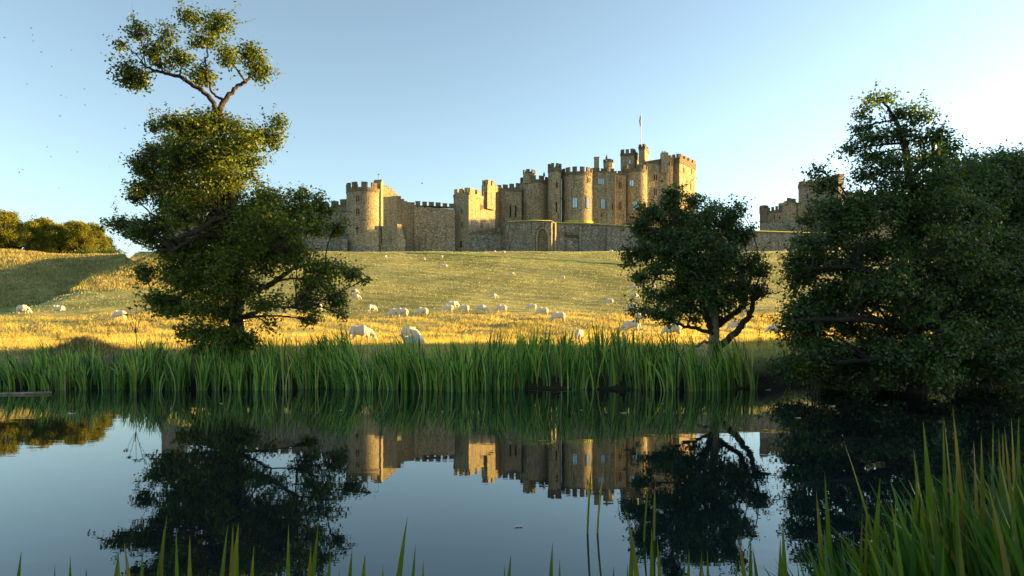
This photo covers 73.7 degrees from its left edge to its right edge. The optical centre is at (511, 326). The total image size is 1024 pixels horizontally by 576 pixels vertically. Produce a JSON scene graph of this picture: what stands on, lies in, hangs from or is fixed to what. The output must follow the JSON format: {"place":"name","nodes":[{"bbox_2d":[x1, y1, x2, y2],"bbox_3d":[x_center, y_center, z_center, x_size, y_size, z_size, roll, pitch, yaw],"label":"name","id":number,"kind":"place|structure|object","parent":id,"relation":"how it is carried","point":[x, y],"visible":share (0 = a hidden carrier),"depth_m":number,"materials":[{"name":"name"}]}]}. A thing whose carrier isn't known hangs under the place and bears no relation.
{"place":"outdoors","nodes":[
{"label":"outdoors","id":0,"kind":"place"},
{"bbox_2d":[0,251,1022,389],"bbox_3d":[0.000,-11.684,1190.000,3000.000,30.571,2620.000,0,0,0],"label":"ground","id":1,"kind":"structure","parent":0,"point":[542,300],"depth_m":76.02,"materials":[{"name":"plant"}]},
{"bbox_2d":[0,223,10,248],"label":"woodland tree","id":2,"kind":"object","parent":1,"relation":"on","point":[5,244],"visible":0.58,"depth_m":170.27,"materials":[{"name":"plant"}]},
{"bbox_2d":[0,209,26,250],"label":"woodland tree","id":3,"kind":"object","parent":1,"relation":"on","point":[7,219],"visible":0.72,"depth_m":171.33,"materials":[{"name":"plant"}]},
{"bbox_2d":[7,222,27,250],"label":"woodland tree","id":4,"kind":"object","parent":1,"relation":"on","point":[22,225],"visible":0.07,"depth_m":179.04,"materials":[{"name":"plant"}]},
{"bbox_2d":[17,555,20,575],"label":"reed plant","id":5,"kind":"object","parent":1,"relation":"on","point":[19,571],"visible":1,"depth_m":3.00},
{"bbox_2d":[16,305,31,313],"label":"sheep","id":6,"kind":"object","parent":1,"relation":"on","point":[25,308],"visible":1,"depth_m":59.45},
{"bbox_2d":[14,220,48,251],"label":"woodland tree","id":7,"kind":"object","parent":1,"relation":"on","point":[34,238],"visible":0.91,"depth_m":162.94,"materials":[{"name":"plant"}]},
{"bbox_2d":[20,214,60,250],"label":"woodland tree","id":8,"kind":"object","parent":1,"relation":"on","point":[44,222],"visible":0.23,"depth_m":176.63,"materials":[{"name":"plant"}]},
{"bbox_2d":[52,305,64,310],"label":"sheep","id":9,"kind":"object","parent":1,"relation":"on","point":[59,308],"visible":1,"depth_m":63.03},
{"bbox_2d":[40,223,79,253],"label":"woodland tree","id":10,"kind":"object","parent":1,"relation":"on","point":[57,232],"visible":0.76,"depth_m":164.24,"materials":[{"name":"plant"}]},
{"bbox_2d":[54,220,85,253],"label":"woodland tree","id":11,"kind":"object","parent":1,"relation":"on","point":[69,224],"visible":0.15,"depth_m":175.08,"materials":[{"name":"plant"}]},
{"bbox_2d":[62,221,98,253],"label":"woodland tree","id":12,"kind":"object","parent":1,"relation":"on","point":[86,242],"visible":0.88,"depth_m":165.28,"materials":[{"name":"plant"}]},
{"bbox_2d":[71,248,95,254],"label":"bush","id":13,"kind":"object","parent":1,"relation":"on","point":[82,252],"visible":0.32,"depth_m":161.35,"materials":[{"name":"green plant"}]},
{"bbox_2d":[1,333,167,357],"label":"grass bank","id":14,"kind":"object","parent":1,"relation":"on","point":[59,344],"visible":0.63,"depth_m":22.24,"materials":[{"name":"plant"}]},
{"bbox_2d":[0,248,170,307],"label":"rough grass","id":15,"kind":"structure","parent":1,"relation":"on","point":[19,257],"depth_m":124.90,"materials":[{"name":"plant"}]},
{"bbox_2d":[79,221,113,252],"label":"woodland tree","id":16,"kind":"object","parent":1,"relation":"on","point":[103,241],"visible":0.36,"depth_m":177.32,"materials":[{"name":"plant"}]},
{"bbox_2d":[84,247,128,254],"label":"bush","id":17,"kind":"object","parent":1,"relation":"on","point":[105,251],"visible":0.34,"depth_m":159.62,"materials":[{"name":"green plant"}]},
{"bbox_2d":[99,237,118,252],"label":"woodland tree","id":18,"kind":"object","parent":1,"relation":"on","point":[111,240],"visible":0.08,"depth_m":184.13,"materials":[{"name":"plant"}]},
{"bbox_2d":[110,310,125,319],"bbox_3d":[-30.805,-0.868,53.403,1.309,0.777,0.502,0,0,2],"label":"sheep","id":19,"kind":"object","parent":1,"relation":"on","point":[117,313],"visible":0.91,"depth_m":53.23},
{"bbox_2d":[114,543,130,575],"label":"reed plant","id":20,"kind":"object","parent":1,"relation":"on","point":[117,570],"visible":1,"depth_m":3.06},
{"bbox_2d":[123,304,148,358],"bbox_3d":[-11.389,0.204,20.592,0.797,1.741,0.395,0,0,0],"label":"hogweed plant","id":21,"kind":"object","parent":1,"relation":"on","point":[130,308],"visible":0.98,"depth_m":20.61,"materials":[{"name":"brown plant"}]},
{"bbox_2d":[140,548,142,575],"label":"reed plant","id":22,"kind":"object","parent":1,"relation":"on","point":[141,572],"visible":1,"depth_m":3.00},
{"bbox_2d":[157,518,166,575],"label":"reed plant","id":23,"kind":"object","parent":1,"relation":"on","point":[160,567],"visible":1,"depth_m":3.10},
{"bbox_2d":[175,535,191,575],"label":"reed plant","id":24,"kind":"object","parent":1,"relation":"on","point":[189,572],"visible":1,"depth_m":3.00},
{"bbox_2d":[220,523,238,575],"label":"reed plant","id":25,"kind":"object","parent":1,"relation":"on","point":[233,562],"visible":0.93,"depth_m":3.10,"materials":[{"name":"plant"}]},
{"bbox_2d":[88,0,376,364],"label":"alder tree","id":26,"kind":"object","parent":1,"relation":"on","point":[258,231],"visible":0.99,"depth_m":19.20,"materials":[{"name":"green plant"}]},
{"bbox_2d":[236,549,253,575],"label":"reed plant","id":27,"kind":"object","parent":1,"relation":"on","point":[252,571],"visible":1,"depth_m":3.02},
{"bbox_2d":[188,199,345,246],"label":"curtain wall","id":28,"kind":"structure","parent":1,"relation":"on","point":[342,204],"depth_m":206.85,"materials":[{"name":"grey stone"}]},
{"bbox_2d":[286,524,289,575],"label":"reed plant","id":29,"kind":"object","parent":1,"relation":"on","point":[288,564],"visible":1,"depth_m":3.00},
{"bbox_2d":[307,524,318,575],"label":"reed plant","id":30,"kind":"object","parent":1,"relation":"on","point":[312,571],"visible":1,"depth_m":3.10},
{"bbox_2d":[301,237,347,251],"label":"boundary wall","id":31,"kind":"structure","parent":1,"relation":"on","point":[341,244],"depth_m":200.31,"materials":[{"name":"grey stone"}]},
{"bbox_2d":[327,549,339,575],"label":"reed plant","id":32,"kind":"object","parent":1,"relation":"on","point":[329,570],"visible":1,"depth_m":3.00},
{"bbox_2d":[348,552,364,575],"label":"reed plant","id":33,"kind":"object","parent":1,"relation":"on","point":[350,571],"visible":1,"depth_m":3.20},
{"bbox_2d":[349,325,376,341],"bbox_3d":[-6.863,0.343,31.513,1.333,0.789,0.508,0,0,-8],"label":"sheep","id":34,"kind":"object","parent":1,"relation":"on","point":[354,331],"visible":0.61,"depth_m":31.31},
{"bbox_2d":[346,174,382,251],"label":"round tower","id":35,"kind":"structure","parent":1,"relation":"on","point":[364,201],"depth_m":201.35,"materials":[{"name":"stone"}]},
{"bbox_2d":[367,304,377,310],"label":"sheep","id":36,"kind":"object","parent":1,"relation":"on","point":[372,306],"visible":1,"depth_m":62.66},
{"bbox_2d":[0,316,762,391],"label":"reed bed","id":37,"kind":"object","parent":1,"relation":"on","point":[406,370],"visible":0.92,"depth_m":18.51,"materials":[{"name":"plant"}]},
{"bbox_2d":[381,223,404,251],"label":"buttress","id":38,"kind":"structure","parent":1,"relation":"on","point":[393,239],"depth_m":203.85,"materials":[{"name":"stone"}]},
{"bbox_2d":[387,308,398,316],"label":"sheep","id":39,"kind":"object","parent":1,"relation":"on","point":[393,311],"visible":0.93,"depth_m":57.63},
{"bbox_2d":[382,517,407,575],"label":"reed plant","id":40,"kind":"object","parent":1,"relation":"on","point":[400,567],"visible":1,"depth_m":3.00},
{"bbox_2d":[394,308,407,316],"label":"sheep","id":41,"kind":"object","parent":1,"relation":"on","point":[403,310],"visible":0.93,"depth_m":57.61},
{"bbox_2d":[401,327,420,340],"bbox_3d":[-5.089,0.400,34.659,1.286,0.763,0.493,0,0,25],"label":"sheep","id":42,"kind":"object","parent":1,"relation":"on","point":[413,330],"visible":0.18,"depth_m":34.49},
{"bbox_2d":[399,334,424,344],"bbox_3d":[-3.895,0.506,26.515,1.030,0.433,0.454,0,0,10],"label":"sheep","id":43,"kind":"object","parent":1,"relation":"on","point":[417,337],"visible":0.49,"depth_m":26.35},
{"bbox_2d":[411,544,423,575],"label":"reed plant","id":44,"kind":"object","parent":1,"relation":"on","point":[413,570],"visible":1,"depth_m":3.00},
{"bbox_2d":[383,185,454,251],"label":"curtain wall","id":45,"kind":"structure","parent":1,"relation":"on","point":[430,227],"depth_m":214.26,"materials":[{"name":"stone"}]},
{"bbox_2d":[413,307,427,315],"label":"sheep","id":46,"kind":"object","parent":1,"relation":"on","point":[419,310],"visible":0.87,"depth_m":57.03},
{"bbox_2d":[442,305,453,311],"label":"sheep","id":47,"kind":"object","parent":1,"relation":"on","point":[447,307],"visible":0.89,"depth_m":61.15},
{"bbox_2d":[457,305,468,311],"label":"sheep","id":48,"kind":"object","parent":1,"relation":"on","point":[463,307],"visible":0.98,"depth_m":59.96},
{"bbox_2d":[453,180,501,251],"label":"square tower","id":49,"kind":"structure","parent":1,"relation":"on","point":[474,210],"depth_m":217.80,"materials":[{"name":"stone"}]},
{"bbox_2d":[475,305,489,312],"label":"sheep","id":50,"kind":"object","parent":1,"relation":"on","point":[482,307],"visible":1,"depth_m":58.52},
{"bbox_2d":[493,305,506,312],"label":"sheep","id":51,"kind":"object","parent":1,"relation":"on","point":[500,307],"visible":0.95,"depth_m":58.75},
{"bbox_2d":[0,311,1002,362],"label":"meadow grass","id":52,"kind":"structure","parent":1,"relation":"on","point":[28,337],"depth_m":40.65,"materials":[{"name":"plant"}]},
{"bbox_2d":[504,557,510,575],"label":"reed plant","id":53,"kind":"object","parent":1,"relation":"on","point":[509,571],"visible":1,"depth_m":3.00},
{"bbox_2d":[525,304,536,309],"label":"sheep","id":54,"kind":"object","parent":1,"relation":"on","point":[530,306],"visible":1,"depth_m":61.15},
{"bbox_2d":[534,307,548,315],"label":"sheep","id":55,"kind":"object","parent":1,"relation":"on","point":[542,310],"visible":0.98,"depth_m":57.15},
{"bbox_2d":[549,543,560,575],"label":"reed plant","id":56,"kind":"object","parent":1,"relation":"on","point":[551,568],"visible":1,"depth_m":3.00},
{"bbox_2d":[548,312,565,321],"bbox_3d":[3.371,-0.706,51.103,1.333,0.792,0.511,0,0,2],"label":"sheep","id":57,"kind":"object","parent":1,"relation":"on","point":[557,315],"visible":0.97,"depth_m":50.93},
{"bbox_2d":[574,329,583,340],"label":"sheep","id":58,"kind":"object","parent":1,"relation":"on","point":[579,333],"visible":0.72,"depth_m":32.82},
{"bbox_2d":[603,298,613,304],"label":"sheep","id":59,"kind":"object","parent":1,"relation":"on","point":[607,300],"visible":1,"depth_m":73.77},
{"bbox_2d":[619,320,640,332],"bbox_3d":[7.212,0.011,41.816,1.369,0.810,0.522,0,0,8],"label":"sheep","id":60,"kind":"object","parent":1,"relation":"on","point":[628,324],"visible":0.81,"depth_m":41.62},
{"bbox_2d":[627,513,638,575],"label":"reed plant","id":61,"kind":"object","parent":1,"relation":"on","point":[633,564],"visible":1,"depth_m":3.20,"materials":[{"name":"plant"}]},
{"bbox_2d":[469,220,831,251],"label":"terrace wall","id":62,"kind":"structure","parent":1,"relation":"on","point":[541,236],"depth_m":216.51,"materials":[{"name":"grey stone"}]},
{"bbox_2d":[649,530,661,575],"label":"reed plant","id":63,"kind":"object","parent":1,"relation":"on","point":[651,573],"visible":1,"depth_m":3.20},
{"bbox_2d":[660,324,681,335],"bbox_3d":[8.841,0.236,38.007,1.250,0.742,0.479,0,0,4],"label":"sheep","id":64,"kind":"object","parent":1,"relation":"on","point":[677,328],"visible":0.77,"depth_m":37.84},
{"bbox_2d":[687,555,689,575],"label":"reed plant","id":65,"kind":"object","parent":1,"relation":"on","point":[688,570],"visible":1,"depth_m":3.00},
{"bbox_2d":[615,175,782,360],"bbox_3d":[5.589,-1.612,20.458,5.148,5.609,4.278,0,0,0],"label":"alder tree","id":66,"kind":"object","parent":1,"relation":"on","point":[677,241],"visible":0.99,"depth_m":19.93,"materials":[{"name":"green plant"}]},
{"bbox_2d":[699,552,708,575],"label":"reed plant","id":67,"kind":"object","parent":1,"relation":"on","point":[701,573],"visible":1,"depth_m":3.10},
{"bbox_2d":[726,321,739,330],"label":"sheep","id":68,"kind":"object","parent":1,"relation":"on","point":[732,325],"visible":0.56,"depth_m":45.66},
{"bbox_2d":[738,534,752,575],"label":"reed plant","id":69,"kind":"object","parent":1,"relation":"on","point":[743,570],"visible":1,"depth_m":3.18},
{"bbox_2d":[755,328,762,345],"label":"weed plant","id":70,"kind":"object","parent":1,"relation":"on","point":[759,338],"visible":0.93,"depth_m":24.96,"materials":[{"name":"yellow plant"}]},
{"bbox_2d":[752,521,786,575],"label":"reed plant","id":71,"kind":"object","parent":1,"relation":"on","point":[783,556],"visible":0.84,"depth_m":3.20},
{"bbox_2d":[764,324,779,333],"bbox_3d":[16.483,0.207,43.045,1.190,0.707,0.456,0,0,30],"label":"sheep","id":72,"kind":"object","parent":1,"relation":"on","point":[768,327],"visible":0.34,"depth_m":42.95},
{"bbox_2d":[778,540,782,575],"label":"reed plant","id":73,"kind":"object","parent":1,"relation":"on","point":[780,566],"visible":1,"depth_m":3.00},
{"bbox_2d":[816,471,833,575],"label":"reed plant","id":74,"kind":"object","parent":1,"relation":"on","point":[828,539],"visible":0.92,"depth_m":3.00,"materials":[{"name":"plant"}]},
{"bbox_2d":[844,443,882,570],"bbox_3d":[1.593,1.163,3.000,0.271,1.314,0.009,0,0,0],"label":"reed plant","id":75,"kind":"object","parent":1,"relation":"on","point":[868,520],"visible":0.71,"depth_m":3.00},
{"bbox_2d":[859,480,879,575],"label":"reed plant","id":76,"kind":"object","parent":1,"relation":"on","point":[876,531],"visible":0.72,"depth_m":2.90,"materials":[{"name":"plant"}]},
{"bbox_2d":[732,453,1023,575],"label":"reed mass","id":77,"kind":"object","parent":1,"relation":"on","point":[908,554],"visible":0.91,"depth_m":2.56,"materials":[{"name":"plant"}]},
{"bbox_2d":[844,191,926,247],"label":"curtain wall","id":78,"kind":"structure","parent":1,"relation":"on","point":[883,232],"depth_m":251.66,"materials":[{"name":"stone"}]},
{"bbox_2d":[754,79,1023,394],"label":"alder tree","id":79,"kind":"object","parent":1,"relation":"on","point":[916,359],"visible":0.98,"depth_m":16.68,"materials":[{"name":"green plant"}]},
{"bbox_2d":[914,489,916,515],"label":"reed plant","id":80,"kind":"object","parent":1,"relation":"on","point":[915,504],"visible":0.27,"depth_m":3.00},
{"bbox_2d":[913,422,936,549],"bbox_3d":[1.782,1.111,2.909,0.130,1.418,0.030,0,0,0],"label":"reed plant","id":81,"kind":"object","parent":1,"relation":"on","point":[928,483],"visible":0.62,"depth_m":2.90,"materials":[{"name":"plant"}]},
{"bbox_2d":[943,412,968,570],"bbox_3d":[1.912,1.085,2.928,0.175,1.470,0.031,0,0,-13],"label":"reed plant","id":82,"kind":"object","parent":1,"relation":"on","point":[960,488],"visible":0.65,"depth_m":2.92,"materials":[{"name":"plant"}]},
{"bbox_2d":[900,139,1023,342],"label":"ash tree","id":83,"kind":"object","parent":1,"relation":"on","point":[1003,169],"visible":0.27,"depth_m":23.92,"materials":[{"name":"green plant"}]},
{"bbox_2d":[974,437,994,570],"bbox_3d":[1.955,1.107,2.820,0.060,1.426,0.055,0,0,-12],"label":"reed plant","id":84,"kind":"object","parent":1,"relation":"on","point":[982,493],"visible":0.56,"depth_m":2.82,"materials":[{"name":"plant"}]},
{"bbox_2d":[998,426,1015,551],"bbox_3d":[1.992,1.108,2.710,0.136,1.424,0.022,0,0,0],"label":"reed plant","id":85,"kind":"object","parent":1,"relation":"on","point":[1009,483],"visible":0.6,"depth_m":2.72,"materials":[{"name":"plant"}]},
{"bbox_2d":[1002,418,1021,569],"bbox_3d":[2.080,1.097,2.820,0.086,1.446,0.043,0,0,0],"label":"reed plant","id":86,"kind":"object","parent":1,"relation":"on","point":[1015,490],"visible":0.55,"depth_m":2.80,"materials":[{"name":"plant"}]},
{"bbox_2d":[0,381,1023,575],"bbox_3d":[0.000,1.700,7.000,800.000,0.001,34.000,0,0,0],"label":"river water","id":87,"kind":"structure","parent":0,"point":[465,482],"depth_m":7.89,"materials":[{"name":"blue liquid"}]},
{"bbox_2d":[0,391,51,394],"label":"floating branch","id":88,"kind":"object","parent":87,"relation":"on","point":[44,392],"visible":0.96,"depth_m":17.10,"materials":[{"name":"brown plant"}]},
{"bbox_2d":[587,463,603,533],"bbox_3d":[0.682,1.457,5.613,0.151,0.727,0.017,0,0,-11],"label":"reed plant","id":89,"kind":"object","parent":87,"relation":"in","point":[588,509],"visible":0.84,"depth_m":5.60,"materials":[{"name":"plant"}]},
{"bbox_2d":[643,491,655,540],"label":"reed plant","id":90,"kind":"object","parent":87,"relation":"in","point":[654,509],"visible":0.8,"depth_m":5.42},
{"bbox_2d":[0,0,1023,257],"label":"sky","id":91,"kind":"structure","parent":0,"point":[441,95],"materials":[{"name":"blue"}]},
{"bbox_2d":[411,252,784,273],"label":"path","id":92,"kind":"structure","parent":0,"point":[531,258],"depth_m":169.80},
{"bbox_2d":[507,220,821,232],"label":"terrace lawn","id":93,"kind":"structure","parent":0,"point":[624,225],"depth_m":220.60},
{"bbox_2d":[495,183,521,227],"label":"keep wall","id":94,"kind":"structure","parent":93,"relation":"on","point":[508,204],"depth_m":244.34,"materials":[{"name":"stone"}]},
{"bbox_2d":[509,204,511,217],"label":"window","id":95,"kind":"structure","parent":94,"relation":"in","point":[510,205],"depth_m":244.68,"materials":[{"name":"stone"}]},
{"bbox_2d":[520,169,547,219],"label":"keep tower","id":96,"kind":"structure","parent":93,"relation":"on","point":[534,198],"depth_m":245.44,"materials":[{"name":"stone"}]},
{"bbox_2d":[548,163,561,221],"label":"stair turret","id":97,"kind":"object","parent":93,"relation":"on","point":[555,194],"visible":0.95,"depth_m":242.15,"materials":[{"name":"stone"}]},
{"bbox_2d":[555,201,557,212],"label":"window","id":98,"kind":"structure","parent":97,"relation":"in","point":[556,202],"depth_m":241.77,"materials":[{"name":"stone"}]},
{"bbox_2d":[562,166,593,222],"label":"keep tower","id":99,"kind":"structure","parent":93,"relation":"on","point":[577,196],"depth_m":242.62,"materials":[{"name":"stone"}]},
{"bbox_2d":[572,197,576,207],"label":"window","id":100,"kind":"structure","parent":99,"relation":"in","point":[574,198],"depth_m":241.95,"materials":[{"name":"glass"}]},
{"bbox_2d":[586,197,589,208],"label":"window","id":101,"kind":"structure","parent":99,"relation":"in","point":[587,198],"depth_m":243.07,"materials":[{"name":"glass"}]},
{"bbox_2d":[592,155,614,223],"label":"keep wall","id":102,"kind":"structure","parent":93,"relation":"on","point":[604,195],"depth_m":247.02,"materials":[{"name":"stone"}]},
{"bbox_2d":[597,178,604,184],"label":"window","id":103,"kind":"structure","parent":102,"relation":"in","point":[601,181],"depth_m":246.84,"materials":[{"name":"glass"}]},
{"bbox_2d":[601,198,604,208],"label":"window","id":104,"kind":"structure","parent":102,"relation":"in","point":[602,199],"depth_m":246.96,"materials":[{"name":"glass"}]},
{"bbox_2d":[615,171,625,224],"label":"keep wall","id":105,"kind":"structure","parent":93,"relation":"on","point":[620,195],"depth_m":254.53,"materials":[{"name":"stone"}]},
{"bbox_2d":[618,201,621,210],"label":"window","id":106,"kind":"structure","parent":105,"relation":"in","point":[619,202],"depth_m":254.43,"materials":[{"name":"stone"}]},
{"bbox_2d":[620,148,638,172],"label":"square tower","id":107,"kind":"structure","parent":93,"relation":"on","point":[628,158],"depth_m":269.12,"materials":[{"name":"stone"}]},
{"bbox_2d":[615,164,647,224],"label":"keep tower","id":108,"kind":"structure","parent":93,"relation":"on","point":[636,180],"depth_m":254.93,"materials":[{"name":"stone"}]},
{"bbox_2d":[629,179,633,186],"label":"window","id":109,"kind":"structure","parent":108,"relation":"in","point":[631,181],"depth_m":254.80,"materials":[{"name":"glass"}]},
{"bbox_2d":[638,144,648,163],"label":"square turret","id":110,"kind":"object","parent":93,"relation":"on","point":[643,149],"visible":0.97,"depth_m":268.13,"materials":[{"name":"stone"}]},
{"bbox_2d":[641,151,672,225],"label":"keep wall","id":111,"kind":"structure","parent":93,"relation":"on","point":[660,169],"depth_m":261.42,"materials":[{"name":"stone"}]},
{"bbox_2d":[653,187,656,195],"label":"window","id":112,"kind":"structure","parent":111,"relation":"in","point":[654,188],"depth_m":261.35,"materials":[{"name":"glass"}]},
{"bbox_2d":[668,154,695,220],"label":"keep corner tower","id":113,"kind":"structure","parent":93,"relation":"on","point":[684,167],"depth_m":268.49,"materials":[{"name":"stone"}]},
{"bbox_2d":[759,205,768,223],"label":"gatehouse turret","id":114,"kind":"object","parent":93,"relation":"on","point":[763,211],"visible":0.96,"depth_m":246.54,"materials":[{"name":"stone"}]},
{"bbox_2d":[760,198,806,231],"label":"gatehouse range","id":115,"kind":"structure","parent":93,"relation":"on","point":[780,214],"depth_m":246.19,"materials":[{"name":"stone"}]},
{"bbox_2d":[798,174,843,248],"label":"gatehouse tower","id":116,"kind":"structure","parent":93,"relation":"on","point":[803,194],"depth_m":252.79,"materials":[{"name":"grey stone"}]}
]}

